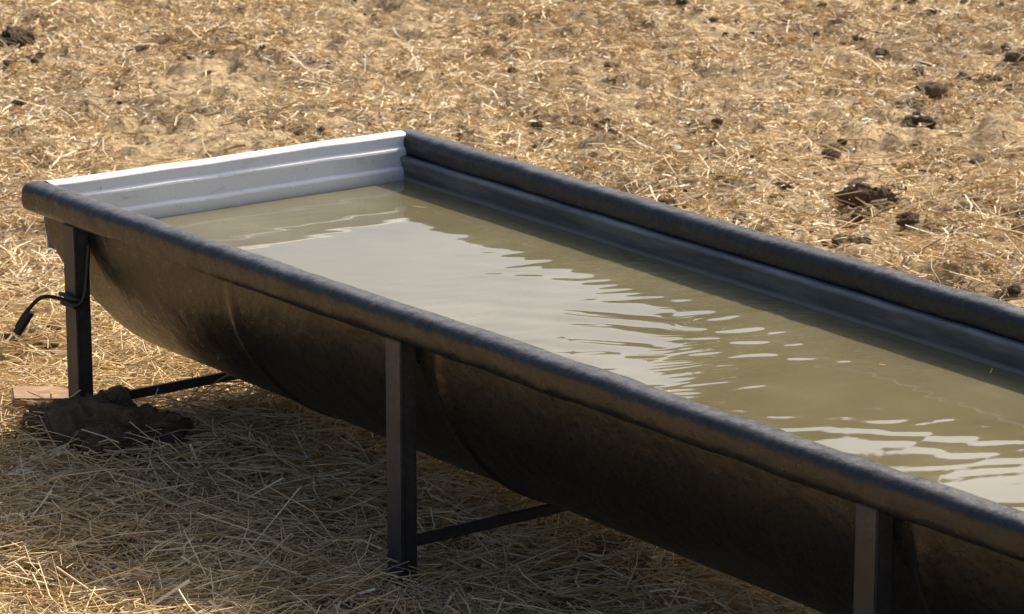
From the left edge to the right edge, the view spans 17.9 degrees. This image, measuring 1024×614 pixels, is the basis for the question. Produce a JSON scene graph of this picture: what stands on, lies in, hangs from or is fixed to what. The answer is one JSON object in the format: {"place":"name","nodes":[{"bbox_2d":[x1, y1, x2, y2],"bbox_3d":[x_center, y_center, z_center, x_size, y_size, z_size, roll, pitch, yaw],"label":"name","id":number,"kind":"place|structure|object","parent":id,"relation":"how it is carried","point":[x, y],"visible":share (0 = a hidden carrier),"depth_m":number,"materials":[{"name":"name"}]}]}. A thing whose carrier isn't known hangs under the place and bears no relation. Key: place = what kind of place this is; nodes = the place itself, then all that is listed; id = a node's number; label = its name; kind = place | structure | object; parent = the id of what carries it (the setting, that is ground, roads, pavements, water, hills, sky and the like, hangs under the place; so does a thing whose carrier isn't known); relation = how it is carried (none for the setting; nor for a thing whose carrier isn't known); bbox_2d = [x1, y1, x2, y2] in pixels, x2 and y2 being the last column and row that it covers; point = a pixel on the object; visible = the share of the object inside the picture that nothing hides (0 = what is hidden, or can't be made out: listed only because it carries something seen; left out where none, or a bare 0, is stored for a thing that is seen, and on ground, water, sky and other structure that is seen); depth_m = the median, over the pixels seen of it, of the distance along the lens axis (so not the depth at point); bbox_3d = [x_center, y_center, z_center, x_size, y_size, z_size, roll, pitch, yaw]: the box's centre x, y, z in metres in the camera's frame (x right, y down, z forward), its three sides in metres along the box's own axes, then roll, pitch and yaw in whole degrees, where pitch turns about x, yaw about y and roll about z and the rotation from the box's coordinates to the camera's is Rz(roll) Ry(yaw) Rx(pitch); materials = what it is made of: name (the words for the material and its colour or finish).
{"place":"outdoors","nodes":[
{"label":"outdoors","id":0,"kind":"place"},
{"bbox_2d":[0,0,1023,613],"bbox_3d":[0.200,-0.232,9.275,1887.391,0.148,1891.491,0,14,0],"label":"ground","id":1,"kind":"structure","parent":0,"point":[854,132],"depth_m":10.85,"materials":[{"name":"soil"}]},
{"bbox_2d":[0,36,4,48],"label":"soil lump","id":2,"kind":"object","parent":1,"relation":"on","point":[2,45],"visible":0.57,"depth_m":12.23,"materials":[{"name":"brown soil"}]},
{"bbox_2d":[0,25,40,48],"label":"soil lump","id":3,"kind":"object","parent":1,"relation":"on","point":[15,36],"visible":0.52,"depth_m":12.35,"materials":[{"name":"brown soil"}]},
{"bbox_2d":[16,400,49,441],"bbox_3d":[-1.036,0.260,7.242,0.129,0.098,0.151,8,16,29],"label":"soil lump","id":4,"kind":"object","parent":1,"relation":"on","point":[38,406],"visible":0.36,"depth_m":7.20,"materials":[{"name":"brown soil"}]},
{"bbox_2d":[44,385,137,453],"bbox_3d":[-0.924,0.253,7.153,0.225,0.133,0.188,-8,16,-29],"label":"soil lump","id":5,"kind":"object","parent":1,"relation":"on","point":[64,416],"visible":0.45,"depth_m":7.10,"materials":[{"name":"brown soil"}]},
{"bbox_2d":[81,422,137,460],"bbox_3d":[-0.860,0.290,7.027,0.103,0.090,0.157,5,15,18],"label":"soil lump","id":6,"kind":"object","parent":1,"relation":"on","point":[114,431],"visible":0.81,"depth_m":6.98,"materials":[{"name":"brown soil"}]},
{"bbox_2d":[60,403,193,456],"bbox_3d":[-0.836,0.273,7.072,0.286,0.124,0.161,0,14,0],"label":"soil lump","id":7,"kind":"object","parent":1,"relation":"on","point":[141,416],"visible":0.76,"depth_m":7.04,"materials":[{"name":"brown soil"}]},
{"bbox_2d":[0,0,1023,613],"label":"straw chaff","id":8,"kind":"object","parent":1,"relation":"on","point":[484,88],"visible":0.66,"depth_m":10.95,"materials":[{"name":"beige plant"}]},
{"bbox_2d":[0,135,1023,613],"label":"loose straw","id":9,"kind":"object","parent":1,"relation":"on","point":[192,601],"visible":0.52,"depth_m":6.55,"materials":[{"name":"beige plant"}]},
{"bbox_2d":[11,386,68,406],"bbox_3d":[-1.060,0.204,7.373,0.150,0.022,0.080,1,21,-12],"label":"wooden board","id":10,"kind":"object","parent":9,"relation":"on","point":[18,393],"visible":0.52,"depth_m":7.36,"materials":[{"name":"brown wood"}]},
{"bbox_2d":[0,0,1023,348],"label":"dirt clods","id":11,"kind":"object","parent":1,"relation":"on","point":[932,90],"visible":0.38,"depth_m":10.72,"materials":[{"name":"brown soil"}]},
{"bbox_2d":[13,128,1023,613],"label":"water trough","id":12,"kind":"object","parent":1,"relation":"on","point":[817,428],"visible":1,"depth_m":6.29,"materials":[{"name":"water"},{"name":"black plastic"},{"name":"steel"}]},
{"bbox_2d":[834,183,901,210],"bbox_3d":[1.044,-0.317,9.510,0.201,0.091,0.099,0,14,0],"label":"soil lump","id":13,"kind":"object","parent":1,"relation":"on","point":[868,194],"visible":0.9,"depth_m":9.48,"materials":[{"name":"brown soil"}]}
]}

